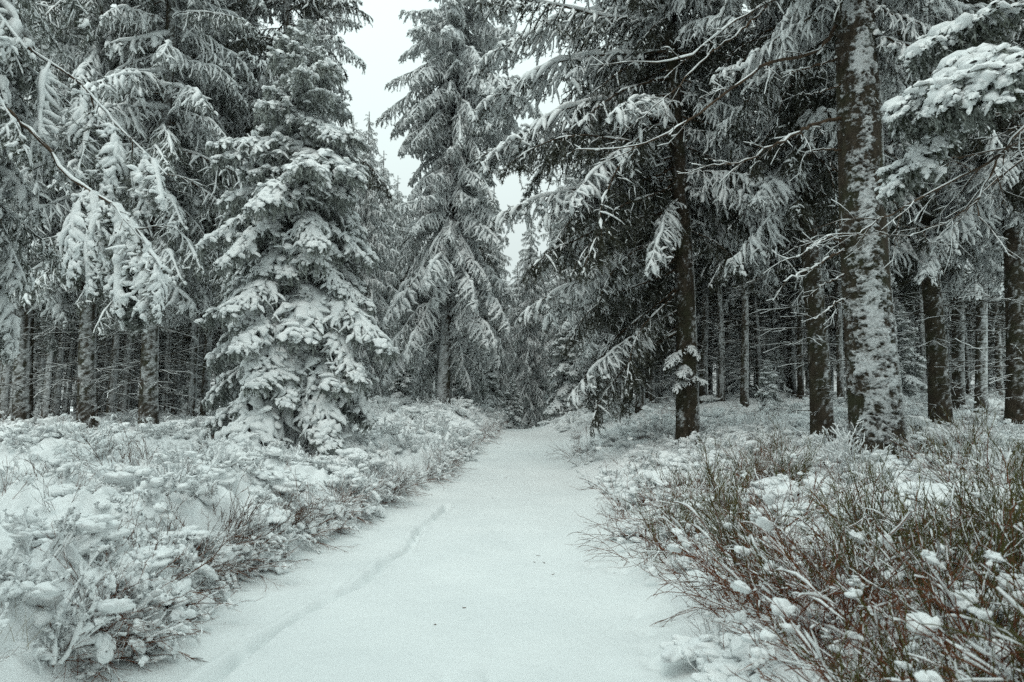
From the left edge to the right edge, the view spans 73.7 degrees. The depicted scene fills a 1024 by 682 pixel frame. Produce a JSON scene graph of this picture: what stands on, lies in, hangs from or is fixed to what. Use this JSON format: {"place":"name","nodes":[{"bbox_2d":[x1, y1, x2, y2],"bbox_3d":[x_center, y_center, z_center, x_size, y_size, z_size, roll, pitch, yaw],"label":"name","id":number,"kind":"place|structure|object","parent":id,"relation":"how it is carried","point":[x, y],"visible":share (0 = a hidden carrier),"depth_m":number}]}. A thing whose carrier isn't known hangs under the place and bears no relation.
{"place":"outdoors","nodes":[
{"label":"outdoors","id":0,"kind":"place"},
{"bbox_2d":[85,427,698,681],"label":"path","id":1,"kind":"structure","parent":0,"point":[376,604],"depth_m":5.68},
{"bbox_2d":[0,396,1023,681],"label":"ground","id":2,"kind":"structure","parent":0,"point":[16,666],"depth_m":6.36},
{"bbox_2d":[0,306,57,415],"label":"spruce","id":3,"kind":"object","parent":2,"relation":"on","point":[10,406],"depth_m":25.83},
{"bbox_2d":[1,600,56,648],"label":"grass tuft","id":4,"kind":"object","parent":2,"relation":"on","point":[26,628],"visible":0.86,"depth_m":3.60},
{"bbox_2d":[0,184,88,419],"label":"spruce","id":5,"kind":"object","parent":2,"relation":"on","point":[4,391],"visible":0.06,"depth_m":23.86},
{"bbox_2d":[14,453,75,479],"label":"bare shrub","id":6,"kind":"object","parent":2,"relation":"on","point":[43,469],"visible":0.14,"depth_m":7.34},
{"bbox_2d":[35,362,63,413],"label":"sapling spruce","id":7,"kind":"object","parent":2,"relation":"on","point":[38,408],"visible":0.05,"depth_m":29.64},
{"bbox_2d":[11,302,109,410],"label":"spruce","id":8,"kind":"object","parent":2,"relation":"on","point":[37,365],"visible":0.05,"depth_m":27.94},
{"bbox_2d":[10,0,111,417],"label":"spruce","id":9,"kind":"object","parent":2,"relation":"on","point":[45,412],"visible":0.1,"depth_m":23.92},
{"bbox_2d":[0,0,132,421],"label":"spruce","id":10,"kind":"object","parent":2,"relation":"on","point":[23,405],"visible":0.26,"depth_m":18.86},
{"bbox_2d":[33,298,101,416],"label":"spruce","id":11,"kind":"object","parent":2,"relation":"on","point":[61,351],"visible":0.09,"depth_m":26.91},
{"bbox_2d":[38,6,112,414],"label":"spruce","id":12,"kind":"object","parent":2,"relation":"on","point":[70,389],"visible":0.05,"depth_m":28.92},
{"bbox_2d":[70,345,108,415],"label":"sapling spruce","id":13,"kind":"object","parent":2,"relation":"on","point":[73,404],"visible":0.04,"depth_m":32.68},
{"bbox_2d":[59,331,122,407],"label":"spruce","id":14,"kind":"object","parent":2,"relation":"on","point":[69,346],"visible":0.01,"depth_m":38.48},
{"bbox_2d":[62,415,140,473],"bbox_3d":[-5.284,1.443,8.760,1.008,1.065,0.726,0,-5,0],"label":"bare shrub","id":15,"kind":"object","parent":2,"relation":"on","point":[112,457],"visible":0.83,"depth_m":8.79},
{"bbox_2d":[0,0,206,366],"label":"spruce","id":16,"kind":"object","parent":2,"relation":"on","point":[126,258],"visible":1,"depth_m":9.08},
{"bbox_2d":[73,319,140,414],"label":"spruce","id":17,"kind":"object","parent":2,"relation":"on","point":[103,407],"visible":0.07,"depth_m":28.93},
{"bbox_2d":[0,0,216,427],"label":"spruce","id":18,"kind":"object","parent":2,"relation":"on","point":[61,207],"visible":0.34,"depth_m":17.70},
{"bbox_2d":[76,1,161,415],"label":"spruce","id":19,"kind":"object","parent":2,"relation":"on","point":[115,343],"visible":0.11,"depth_m":24.91},
{"bbox_2d":[72,40,184,412],"bbox_3d":[-14.457,-5.225,26.855,5.086,17.704,4.634,1,-5,0],"label":"spruce","id":20,"kind":"object","parent":2,"relation":"on","point":[127,390],"visible":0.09,"depth_m":25.92},
{"bbox_2d":[110,318,159,409],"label":"spruce","id":21,"kind":"object","parent":2,"relation":"on","point":[133,403],"visible":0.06,"depth_m":30.88},
{"bbox_2d":[97,299,174,411],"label":"spruce","id":22,"kind":"object","parent":2,"relation":"on","point":[122,373],"visible":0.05,"depth_m":27.24},
{"bbox_2d":[17,0,266,423],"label":"spruce","id":23,"kind":"object","parent":2,"relation":"on","point":[136,79],"visible":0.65,"depth_m":17.19},
{"bbox_2d":[97,324,191,406],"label":"spruce","id":24,"kind":"object","parent":2,"relation":"on","point":[134,351],"visible":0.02,"depth_m":32.28},
{"bbox_2d":[128,431,163,465],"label":"bare shrub","id":25,"kind":"object","parent":2,"relation":"on","point":[159,450],"visible":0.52,"depth_m":8.48},
{"bbox_2d":[137,336,180,411],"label":"sapling spruce","id":26,"kind":"object","parent":2,"relation":"on","point":[161,374],"visible":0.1,"depth_m":35.85},
{"bbox_2d":[123,52,203,413],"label":"spruce","id":27,"kind":"object","parent":2,"relation":"on","point":[167,368],"visible":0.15,"depth_m":26.90},
{"bbox_2d":[159,326,189,408],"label":"spruce","id":28,"kind":"object","parent":2,"relation":"on","point":[174,356],"visible":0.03,"depth_m":33.85},
{"bbox_2d":[159,10,214,414],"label":"spruce","id":29,"kind":"object","parent":2,"relation":"on","point":[175,410],"visible":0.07,"depth_m":29.87},
{"bbox_2d":[123,489,254,583],"bbox_3d":[-2.597,1.649,5.494,1.069,0.557,1.115,29,1,3],"label":"bare shrub","id":30,"kind":"object","parent":2,"relation":"on","point":[213,566],"visible":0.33,"depth_m":5.54},
{"bbox_2d":[159,178,218,407],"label":"spruce","id":31,"kind":"object","parent":2,"relation":"on","point":[180,353],"visible":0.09,"depth_m":27.25},
{"bbox_2d":[178,348,213,416],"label":"sapling spruce","id":32,"kind":"object","parent":2,"relation":"on","point":[185,390],"visible":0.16,"depth_m":26.66},
{"bbox_2d":[152,535,241,580],"bbox_3d":[-2.245,1.883,4.624,0.616,1.109,1.125,-28,-5,9],"label":"fallen branch","id":33,"kind":"object","parent":2,"relation":"on","point":[202,560],"visible":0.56,"depth_m":4.98},
{"bbox_2d":[172,109,225,401],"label":"spruce","id":34,"kind":"object","parent":2,"relation":"on","point":[201,342],"visible":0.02,"depth_m":29.07},
{"bbox_2d":[132,0,273,417],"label":"spruce","id":35,"kind":"object","parent":2,"relation":"on","point":[225,120],"visible":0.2,"depth_m":21.47},
{"bbox_2d":[171,3,267,415],"bbox_3d":[-10.762,-5.982,24.332,5.547,18.890,5.176,-1,-5,0],"label":"spruce","id":36,"kind":"object","parent":2,"relation":"on","point":[205,382],"visible":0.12,"depth_m":23.40},
{"bbox_2d":[204,37,241,410],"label":"spruce","id":37,"kind":"object","parent":2,"relation":"on","point":[219,336],"depth_m":32.89},
{"bbox_2d":[210,359,240,415],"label":"sapling spruce","id":38,"kind":"object","parent":2,"relation":"on","point":[231,366],"visible":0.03,"depth_m":21.75},
{"bbox_2d":[217,16,271,375],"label":"spruce","id":39,"kind":"object","parent":2,"relation":"on","point":[261,25],"visible":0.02,"depth_m":28.06},
{"bbox_2d":[204,466,300,551],"bbox_3d":[-2.467,1.655,6.535,1.021,0.720,1.341,29,1,3],"label":"bare shrub","id":40,"kind":"object","parent":2,"relation":"on","point":[246,519],"visible":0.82,"depth_m":6.43},
{"bbox_2d":[0,394,508,679],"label":"snowy undergrowth","id":41,"kind":"object","parent":2,"relation":"on","point":[86,533],"visible":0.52,"depth_m":6.82},
{"bbox_2d":[26,408,508,681],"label":"path edge twigs","id":42,"kind":"object","parent":2,"relation":"on","point":[198,603],"visible":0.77,"depth_m":5.32},
{"bbox_2d":[183,0,392,305],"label":"spruce","id":43,"kind":"object","parent":2,"relation":"on","point":[318,10],"visible":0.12,"depth_m":21.45},
{"bbox_2d":[189,11,399,455],"bbox_3d":[-4.143,-1.362,13.153,4.125,10.539,4.573,0,-5,0],"label":"young spruce","id":44,"kind":"object","parent":2,"relation":"on","point":[300,373],"visible":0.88,"depth_m":12.46},
{"bbox_2d":[274,481,349,548],"bbox_3d":[-2.272,1.863,7.637,0.923,0.665,1.115,29,1,3],"label":"bare shrub","id":45,"kind":"object","parent":2,"relation":"on","point":[299,514],"visible":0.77,"depth_m":7.48},
{"bbox_2d":[345,117,367,347],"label":"spruce","id":46,"kind":"object","parent":2,"relation":"on","point":[352,151],"visible":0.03,"depth_m":41.15},
{"bbox_2d":[351,111,400,399],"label":"spruce","id":47,"kind":"object","parent":2,"relation":"on","point":[369,211],"visible":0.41,"depth_m":34.35},
{"bbox_2d":[363,151,402,402],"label":"spruce","id":48,"kind":"object","parent":2,"relation":"on","point":[390,238],"visible":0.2,"depth_m":38.55},
{"bbox_2d":[366,455,425,501],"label":"bare shrub","id":49,"kind":"object","parent":2,"relation":"on","point":[405,477],"visible":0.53,"depth_m":10.84},
{"bbox_2d":[382,178,419,396],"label":"spruce","id":50,"kind":"object","parent":2,"relation":"on","point":[399,246],"visible":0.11,"depth_m":42.64},
{"bbox_2d":[388,344,417,401],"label":"sapling spruce","id":51,"kind":"object","parent":2,"relation":"on","point":[401,387],"visible":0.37,"depth_m":32.64},
{"bbox_2d":[390,216,425,390],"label":"spruce","id":52,"kind":"object","parent":2,"relation":"on","point":[400,269],"visible":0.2,"depth_m":39.54},
{"bbox_2d":[401,216,424,398],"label":"spruce","id":53,"kind":"object","parent":2,"relation":"on","point":[417,370],"visible":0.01,"depth_m":46.83},
{"bbox_2d":[450,375,459,398],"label":"sapling spruce","id":54,"kind":"object","parent":2,"relation":"on","point":[454,389],"visible":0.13,"depth_m":35.51},
{"bbox_2d":[375,0,542,406],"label":"spruce","id":55,"kind":"object","parent":2,"relation":"on","point":[449,282],"visible":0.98,"depth_m":27.82},
{"bbox_2d":[457,360,484,406],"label":"sapling spruce","id":56,"kind":"object","parent":2,"relation":"on","point":[464,395],"visible":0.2,"depth_m":31.71},
{"bbox_2d":[479,349,503,411],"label":"sapling spruce","id":57,"kind":"object","parent":2,"relation":"on","point":[491,399],"visible":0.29,"depth_m":32.56},
{"bbox_2d":[474,222,509,405],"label":"spruce","id":58,"kind":"object","parent":2,"relation":"on","point":[486,259],"visible":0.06,"depth_m":38.30},
{"bbox_2d":[481,188,514,412],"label":"spruce","id":59,"kind":"object","parent":2,"relation":"on","point":[502,258],"visible":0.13,"depth_m":39.18},
{"bbox_2d":[499,274,515,408],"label":"spruce","id":60,"kind":"object","parent":2,"relation":"on","point":[507,314],"visible":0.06,"depth_m":50.12},
{"bbox_2d":[498,264,527,426],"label":"spruce","id":61,"kind":"object","parent":2,"relation":"on","point":[515,371],"visible":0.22,"depth_m":42.95},
{"bbox_2d":[502,378,524,428],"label":"sapling spruce","id":62,"kind":"object","parent":2,"relation":"on","point":[512,406],"visible":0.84,"depth_m":31.19},
{"bbox_2d":[501,215,554,428],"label":"spruce","id":63,"kind":"object","parent":2,"relation":"on","point":[526,382],"visible":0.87,"depth_m":38.86},
{"bbox_2d":[525,251,557,427],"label":"spruce","id":64,"kind":"object","parent":2,"relation":"on","point":[541,387],"visible":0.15,"depth_m":43.77},
{"bbox_2d":[537,169,562,389],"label":"spruce","id":65,"kind":"object","parent":2,"relation":"on","point":[551,238],"visible":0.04,"depth_m":48.77},
{"bbox_2d":[543,174,580,389],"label":"spruce","id":66,"kind":"object","parent":2,"relation":"on","point":[551,331],"visible":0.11,"depth_m":37.13},
{"bbox_2d":[543,317,587,418],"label":"sapling spruce","id":67,"kind":"object","parent":2,"relation":"on","point":[567,385],"visible":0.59,"depth_m":31.54},
{"bbox_2d":[542,158,608,389],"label":"spruce","id":68,"kind":"object","parent":2,"relation":"on","point":[549,290],"visible":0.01,"depth_m":44.30},
{"bbox_2d":[575,346,597,406],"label":"sapling spruce","id":69,"kind":"object","parent":2,"relation":"on","point":[589,366],"visible":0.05,"depth_m":33.62},
{"bbox_2d":[541,128,643,423],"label":"spruce","id":70,"kind":"object","parent":2,"relation":"on","point":[591,349],"visible":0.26,"depth_m":23.39},
{"bbox_2d":[467,0,793,444],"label":"spruce","id":71,"kind":"object","parent":2,"relation":"on","point":[645,181],"visible":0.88,"depth_m":15.54},
{"bbox_2d":[572,2,722,413],"bbox_3d":[4.849,-6.159,25.908,5.678,18.632,5.351,0,-5,0],"label":"spruce","id":72,"kind":"object","parent":2,"relation":"on","point":[638,400],"visible":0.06,"depth_m":25.13},
{"bbox_2d":[602,91,701,402],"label":"spruce","id":73,"kind":"object","parent":2,"relation":"on","point":[651,397],"visible":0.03,"depth_m":29.27},
{"bbox_2d":[619,3,700,402],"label":"spruce","id":74,"kind":"object","parent":2,"relation":"on","point":[660,393],"visible":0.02,"depth_m":29.89},
{"bbox_2d":[657,365,675,402],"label":"sapling spruce","id":75,"kind":"object","parent":2,"relation":"on","point":[668,392],"visible":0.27,"depth_m":29.69},
{"bbox_2d":[668,9,755,403],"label":"spruce","id":76,"kind":"object","parent":2,"relation":"on","point":[704,361],"visible":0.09,"depth_m":27.03},
{"bbox_2d":[695,288,740,394],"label":"spruce","id":77,"kind":"object","parent":2,"relation":"on","point":[710,373],"visible":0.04,"depth_m":34.88},
{"bbox_2d":[667,14,770,401],"bbox_3d":[8.315,-5.365,26.715,4.949,16.425,4.791,0,-5,0],"label":"spruce","id":78,"kind":"object","parent":2,"relation":"on","point":[721,360],"visible":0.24,"depth_m":26.02},
{"bbox_2d":[694,37,765,380],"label":"spruce","id":79,"kind":"object","parent":2,"relation":"on","point":[728,316],"visible":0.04,"depth_m":31.78},
{"bbox_2d":[689,110,775,384],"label":"spruce","id":80,"kind":"object","parent":2,"relation":"on","point":[739,313],"visible":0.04,"depth_m":31.95},
{"bbox_2d":[725,328,756,398],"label":"sapling spruce","id":81,"kind":"object","parent":2,"relation":"on","point":[735,381],"visible":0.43,"depth_m":30.78},
{"bbox_2d":[689,5,802,406],"bbox_3d":[8.095,-5.298,24.909,4.524,16.321,4.812,0,-5,0],"label":"spruce","id":82,"kind":"object","parent":2,"relation":"on","point":[743,377],"visible":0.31,"depth_m":24.06},
{"bbox_2d":[670,462,823,577],"bbox_3d":[1.915,1.492,5.580,1.200,0.982,1.016,0,-5,0],"label":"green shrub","id":83,"kind":"object","parent":2,"relation":"on","point":[727,525],"visible":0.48,"depth_m":5.47},
{"bbox_2d":[704,431,792,481],"bbox_3d":[3.357,1.722,9.432,1.044,0.996,1.298,0,-5,0],"label":"bare shrub","id":84,"kind":"object","parent":2,"relation":"on","point":[756,463],"visible":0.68,"depth_m":9.39},
{"bbox_2d":[710,97,787,397],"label":"spruce","id":85,"kind":"object","parent":2,"relation":"on","point":[775,303],"visible":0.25,"depth_m":27.75},
{"bbox_2d":[740,96,780,388],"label":"spruce","id":86,"kind":"object","parent":2,"relation":"on","point":[754,340],"visible":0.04,"depth_m":34.07},
{"bbox_2d":[754,357,782,412],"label":"sapling spruce","id":87,"kind":"object","parent":2,"relation":"on","point":[766,378],"visible":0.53,"depth_m":21.79},
{"bbox_2d":[749,102,796,369],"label":"spruce","id":88,"kind":"object","parent":2,"relation":"on","point":[771,323],"visible":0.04,"depth_m":33.14},
{"bbox_2d":[754,336,792,397],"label":"sapling spruce","id":89,"kind":"object","parent":2,"relation":"on","point":[780,380],"visible":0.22,"depth_m":27.84},
{"bbox_2d":[567,0,987,458],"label":"spruce","id":90,"kind":"object","parent":2,"relation":"on","point":[873,392],"visible":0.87,"depth_m":11.09},
{"bbox_2d":[532,384,1023,681],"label":"frosted undergrowth","id":91,"kind":"object","parent":2,"relation":"on","point":[711,655],"visible":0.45,"depth_m":9.37},
{"bbox_2d":[753,274,807,393],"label":"spruce","id":92,"kind":"object","parent":2,"relation":"on","point":[787,383],"visible":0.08,"depth_m":33.27},
{"bbox_2d":[761,310,804,390],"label":"spruce","id":93,"kind":"object","parent":2,"relation":"on","point":[782,347],"visible":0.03,"depth_m":38.11},
{"bbox_2d":[729,21,837,398],"bbox_3d":[11.001,-7.295,26.592,5.582,20.166,5.109,1,-5,0],"label":"spruce","id":94,"kind":"object","parent":2,"relation":"on","point":[800,379],"visible":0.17,"depth_m":26.04},
{"bbox_2d":[545,397,1023,681],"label":"green twig undergrowth","id":95,"kind":"object","parent":2,"relation":"on","point":[925,626],"visible":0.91,"depth_m":3.98},
{"bbox_2d":[747,5,834,395],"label":"spruce","id":96,"kind":"object","parent":2,"relation":"on","point":[793,385],"visible":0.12,"depth_m":30.00},
{"bbox_2d":[639,0,963,441],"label":"spruce","id":97,"kind":"object","parent":2,"relation":"on","point":[799,196],"visible":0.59,"depth_m":14.02},
{"bbox_2d":[796,313,808,388],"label":"spruce","id":98,"kind":"object","parent":2,"relation":"on","point":[805,357],"visible":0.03,"depth_m":56.10},
{"bbox_2d":[803,131,844,385],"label":"spruce","id":99,"kind":"object","parent":2,"relation":"on","point":[829,321],"visible":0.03,"depth_m":41.18},
{"bbox_2d":[807,322,844,390],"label":"spruce","id":100,"kind":"object","parent":2,"relation":"on","point":[831,366],"visible":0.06,"depth_m":47.00},
{"bbox_2d":[773,6,893,398],"bbox_3d":[11.245,-7.650,24.751,5.192,20.856,5.887,0,-5,0],"label":"spruce","id":101,"kind":"object","parent":2,"relation":"on","point":[840,387],"visible":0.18,"depth_m":24.10},
{"bbox_2d":[808,417,898,472],"bbox_3d":[4.551,1.538,9.354,1.191,0.961,1.318,0,-5,0],"label":"frosted shrub","id":102,"kind":"object","parent":2,"relation":"on","point":[845,445],"visible":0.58,"depth_m":9.16},
{"bbox_2d":[821,19,918,318],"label":"spruce","id":103,"kind":"object","parent":2,"relation":"on","point":[899,300],"depth_m":28.77},
{"bbox_2d":[767,550,1023,681],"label":"green shrub","id":104,"kind":"object","parent":2,"relation":"on","point":[856,675],"visible":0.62,"depth_m":2.55},
{"bbox_2d":[894,300,927,399],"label":"sapling spruce","id":105,"kind":"object","parent":2,"relation":"on","point":[911,382],"visible":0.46,"depth_m":25.64},
{"bbox_2d":[800,0,1023,287],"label":"spruce","id":106,"kind":"object","parent":2,"relation":"on","point":[977,75],"visible":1,"depth_m":7.55},
{"bbox_2d":[812,0,1023,427],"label":"spruce","id":107,"kind":"object","parent":2,"relation":"on","point":[928,276],"visible":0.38,"depth_m":14.83},
{"bbox_2d":[887,8,950,391],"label":"spruce","id":108,"kind":"object","parent":2,"relation":"on","point":[922,351],"visible":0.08,"depth_m":27.15},
{"bbox_2d":[826,447,1023,661],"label":"green shrub","id":109,"kind":"object","parent":2,"relation":"on","point":[990,563],"visible":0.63,"depth_m":3.24},
{"bbox_2d":[908,262,974,385],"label":"spruce","id":110,"kind":"object","parent":2,"relation":"on","point":[947,334],"depth_m":30.07},
{"bbox_2d":[882,9,1023,409],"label":"spruce","id":111,"kind":"object","parent":2,"relation":"on","point":[957,377],"visible":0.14,"depth_m":20.89},
{"bbox_2d":[892,49,1023,413],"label":"spruce","id":112,"kind":"object","parent":2,"relation":"on","point":[981,339],"visible":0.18,"depth_m":19.97},
{"bbox_2d":[895,0,1023,424],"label":"spruce","id":113,"kind":"object","parent":2,"relation":"on","point":[1013,279],"visible":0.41,"depth_m":13.96},
{"bbox_2d":[941,279,993,395],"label":"spruce","id":114,"kind":"object","parent":2,"relation":"on","point":[967,375],"visible":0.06,"depth_m":28.98},
{"bbox_2d":[949,304,1005,386],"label":"spruce","id":115,"kind":"object","parent":2,"relation":"on","point":[967,328],"visible":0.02,"depth_m":31.48},
{"bbox_2d":[967,294,1005,397],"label":"spruce","id":116,"kind":"object","parent":2,"relation":"on","point":[996,372],"visible":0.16,"depth_m":26.99},
{"bbox_2d":[967,291,1005,377],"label":"spruce","id":117,"kind":"object","parent":2,"relation":"on","point":[989,316],"visible":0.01,"depth_m":29.16},
{"bbox_2d":[973,264,1005,378],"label":"spruce","id":118,"kind":"object","parent":2,"relation":"on","point":[996,321],"visible":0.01,"depth_m":24.56},
{"bbox_2d":[988,330,1005,393],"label":"sapling spruce","id":119,"kind":"object","parent":2,"relation":"on","point":[991,373],"visible":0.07,"depth_m":31.87},
{"bbox_2d":[61,0,974,402],"label":"sky","id":120,"kind":"structure","parent":0,"point":[380,46]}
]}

